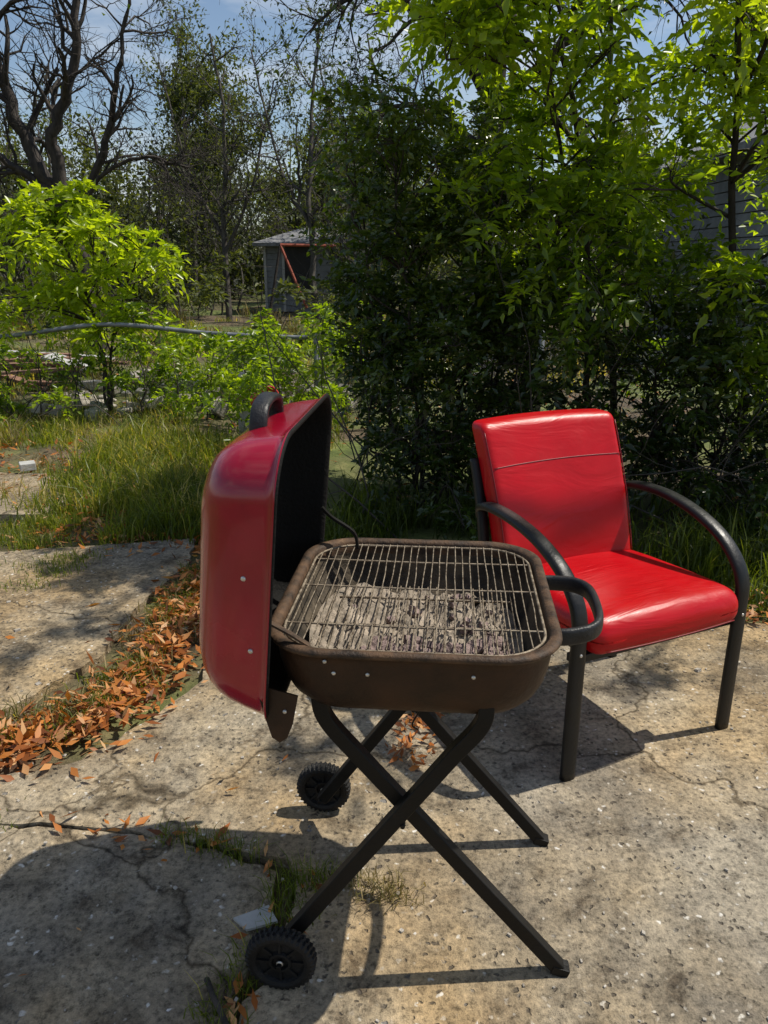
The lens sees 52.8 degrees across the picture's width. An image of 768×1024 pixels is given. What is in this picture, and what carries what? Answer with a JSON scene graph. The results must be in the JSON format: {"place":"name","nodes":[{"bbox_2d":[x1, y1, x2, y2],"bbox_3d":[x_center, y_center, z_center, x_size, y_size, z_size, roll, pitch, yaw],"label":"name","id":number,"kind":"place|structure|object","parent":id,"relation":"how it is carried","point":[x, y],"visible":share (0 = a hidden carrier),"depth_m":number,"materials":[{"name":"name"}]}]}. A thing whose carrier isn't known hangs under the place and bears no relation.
{"place":"outdoors","nodes":[
{"label":"outdoors","id":0,"kind":"place"},
{"bbox_2d":[204,977,229,1023],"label":"fallen stick","id":1,"kind":"object","parent":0,"point":[215,1001],"visible":1,"depth_m":1.50,"materials":[{"name":"brown wood"}]},
{"bbox_2d":[0,300,616,917],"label":"dry grass","id":2,"kind":"structure","parent":0,"point":[14,434],"depth_m":3.44,"materials":[{"name":"beige plant"}]},
{"bbox_2d":[0,472,767,1023],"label":"concrete pavement","id":3,"kind":"structure","parent":0,"point":[638,808],"depth_m":1.93,"materials":[{"name":"grey concrete"}]},
{"bbox_2d":[233,905,277,931],"bbox_3d":[-0.285,0.904,1.713,0.089,0.014,0.046,-7,19,-21],"label":"white tile shard","id":4,"kind":"object","parent":3,"relation":"on","point":[250,918],"visible":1,"depth_m":1.71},
{"bbox_2d":[7,589,767,1022],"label":"gravel chips","id":5,"kind":"object","parent":3,"relation":"on","point":[389,805],"visible":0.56,"depth_m":2.06,"materials":[{"name":"stone"}]},
{"bbox_2d":[199,392,603,989],"bbox_3d":[0.047,0.333,1.645,0.781,1.159,0.622,2,18,5],"label":"charcoal grill","id":6,"kind":"object","parent":3,"relation":"on","point":[422,629],"visible":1,"depth_m":1.52,"materials":[{"name":"metal"}]},
{"bbox_2d":[470,409,749,781],"bbox_3d":[0.665,0.196,2.440,0.653,0.921,0.705,-8,20,-24],"label":"red armchair","id":7,"kind":"object","parent":3,"relation":"on","point":[550,491],"visible":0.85,"depth_m":2.42,"materials":[{"name":"leather"}]},
{"bbox_2d":[0,270,767,1023],"bbox_3d":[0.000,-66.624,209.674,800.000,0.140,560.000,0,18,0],"label":"ground","id":8,"kind":"structure","parent":0,"point":[340,462],"depth_m":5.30,"materials":[{"name":"green plant"}]},
{"bbox_2d":[0,45,122,312],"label":"hackberry tree","id":9,"kind":"object","parent":8,"relation":"on","point":[85,141],"visible":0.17,"depth_m":19.88,"materials":[{"name":"grey plant"}]},
{"bbox_2d":[0,350,137,390],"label":"board pile","id":10,"kind":"object","parent":8,"relation":"on","point":[66,358],"visible":0.28,"depth_m":9.15,"materials":[{"name":"grey wood"}]},
{"bbox_2d":[18,460,137,483],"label":"litter scraps","id":11,"kind":"object","parent":8,"relation":"on","point":[23,464],"visible":0.56,"depth_m":5.28,"materials":[{"name":"white paper"}]},
{"bbox_2d":[0,82,159,274],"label":"elm tree","id":12,"kind":"object","parent":8,"relation":"on","point":[106,181],"visible":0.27,"depth_m":19.03,"materials":[{"name":"green plant"}]},
{"bbox_2d":[0,175,204,413],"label":"chinaberry sapling","id":13,"kind":"object","parent":8,"relation":"on","point":[74,295],"visible":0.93,"depth_m":6.89,"materials":[{"name":"green plant"}]},
{"bbox_2d":[0,0,240,348],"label":"bare pecan tree","id":14,"kind":"object","parent":8,"relation":"on","point":[29,138],"visible":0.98,"depth_m":11.46,"materials":[{"name":"brown plant"}]},
{"bbox_2d":[101,233,238,288],"bbox_3d":[-9.008,-10.686,32.938,5.600,2.170,3.500,-1,18,-4],"label":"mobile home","id":15,"kind":"object","parent":8,"relation":"on","point":[167,271],"visible":0.01,"depth_m":31.71,"materials":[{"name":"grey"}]},
{"bbox_2d":[118,0,263,305],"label":"elm tree","id":16,"kind":"object","parent":8,"relation":"on","point":[187,90],"visible":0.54,"depth_m":23.50,"materials":[{"name":"green plant"}]},
{"bbox_2d":[0,298,383,441],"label":"weeds","id":17,"kind":"object","parent":8,"relation":"on","point":[253,381],"visible":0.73,"depth_m":6.65,"materials":[{"name":"green plant"}]},
{"bbox_2d":[29,369,359,421],"bbox_3d":[-1.851,-1.304,8.412,3.189,0.267,2.895,0,18,0],"label":"rubble pile","id":18,"kind":"object","parent":8,"relation":"on","point":[217,410],"visible":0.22,"depth_m":7.57,"materials":[{"name":"grey stone"}]},
{"bbox_2d":[122,3,309,320],"bbox_3d":[-3.781,-7.995,18.319,4.028,6.886,2.799,-8,20,-23],"label":"hackberry tree","id":19,"kind":"object","parent":8,"relation":"on","point":[246,196],"visible":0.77,"depth_m":18.17,"materials":[{"name":"green plant"}]},
{"bbox_2d":[238,408,249,432],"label":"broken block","id":20,"kind":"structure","parent":8,"relation":"on","point":[244,414],"depth_m":6.36,"materials":[{"name":"grey concrete"}]},
{"bbox_2d":[250,386,278,405],"bbox_3d":[-0.951,-0.889,6.126,0.174,0.196,0.196,-5,0,38],"label":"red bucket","id":21,"kind":"object","parent":20,"relation":"on","point":[269,389],"visible":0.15,"depth_m":6.12,"materials":[{"name":"plastic"}]},
{"bbox_2d":[213,62,363,238],"bbox_3d":[-2.943,-11.652,27.833,6.534,7.979,5.058,0,18,0],"label":"elm tree","id":22,"kind":"object","parent":8,"relation":"on","point":[297,223],"visible":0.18,"depth_m":27.04,"materials":[{"name":"green plant"}]},
{"bbox_2d":[217,0,381,324],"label":"hackberry tree","id":23,"kind":"object","parent":8,"relation":"on","point":[309,218],"visible":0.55,"depth_m":17.27,"materials":[{"name":"green plant"}]},
{"bbox_2d":[269,243,344,313],"bbox_3d":[-1.954,-6.188,20.624,2.319,1.847,0.569,-2,18,-5],"label":"swing frame","id":24,"kind":"object","parent":8,"relation":"on","point":[280,248],"visible":0.57,"depth_m":20.47,"materials":[{"name":"rusty red painted metal"}]},
{"bbox_2d":[252,228,364,311],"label":"garden shed","id":25,"kind":"structure","parent":8,"relation":"on","point":[298,259],"depth_m":21.90,"materials":[{"name":"grey wood"}]},
{"bbox_2d":[0,226,649,377],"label":"scrub brush","id":26,"kind":"object","parent":8,"relation":"on","point":[208,296],"visible":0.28,"depth_m":14.76,"materials":[{"name":"green plant"}]},
{"bbox_2d":[0,48,714,349],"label":"thicket","id":27,"kind":"object","parent":8,"relation":"on","point":[162,206],"visible":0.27,"depth_m":20.60,"materials":[{"name":"green plant"}]},
{"bbox_2d":[285,13,468,264],"bbox_3d":[-0.199,-9.396,21.111,4.952,7.831,2.590,0,18,0],"label":"hackberry tree","id":28,"kind":"object","parent":8,"relation":"on","point":[323,81],"visible":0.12,"depth_m":20.49,"materials":[{"name":"green plant"}]},
{"bbox_2d":[0,67,762,301],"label":"distant trees","id":29,"kind":"object","parent":8,"relation":"on","point":[252,276],"visible":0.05,"depth_m":33.14,"materials":[{"name":"green plant"}]},
{"bbox_2d":[0,371,767,1023],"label":"fallen leaves","id":30,"kind":"object","parent":8,"relation":"on","point":[24,741],"visible":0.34,"depth_m":2.56,"materials":[{"name":"brown plant"}]},
{"bbox_2d":[0,118,767,538],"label":"dry twigs","id":31,"kind":"object","parent":8,"relation":"on","point":[360,464],"visible":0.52,"depth_m":4.39,"materials":[{"name":"brown wood"}]},
{"bbox_2d":[0,309,767,420],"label":"chain link fence","id":32,"kind":"object","parent":8,"relation":"on","point":[116,324],"visible":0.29,"depth_m":6.83,"materials":[{"name":"grey metal"}]},
{"bbox_2d":[101,0,734,376],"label":"live oak tree","id":33,"kind":"object","parent":8,"relation":"on","point":[337,5],"visible":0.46,"depth_m":8.52,"materials":[{"name":"green plant"}]},
{"bbox_2d":[289,57,608,528],"bbox_3d":[0.331,-1.162,4.478,1.844,2.440,1.918,0,18,0],"label":"privet shrub","id":34,"kind":"object","parent":8,"relation":"on","point":[388,342],"visible":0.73,"depth_m":4.13,"materials":[{"name":"green plant"}]},
{"bbox_2d":[364,0,767,494],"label":"chinaberry tree","id":35,"kind":"object","parent":8,"relation":"on","point":[477,29],"visible":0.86,"depth_m":3.67,"materials":[{"name":"green plant"}]},
{"bbox_2d":[401,226,767,554],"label":"hedge bush","id":36,"kind":"object","parent":8,"relation":"on","point":[663,445],"visible":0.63,"depth_m":4.08,"materials":[{"name":"green plant"}]},
{"bbox_2d":[0,0,767,261],"label":"sky","id":37,"kind":"structure","parent":0,"point":[216,16],"materials":[{"name":"blue"}]},
{"bbox_2d":[631,110,767,346],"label":"wooden house","id":38,"kind":"structure","parent":0,"point":[720,192],"depth_m":11.91,"materials":[{"name":"grey"}]}
]}

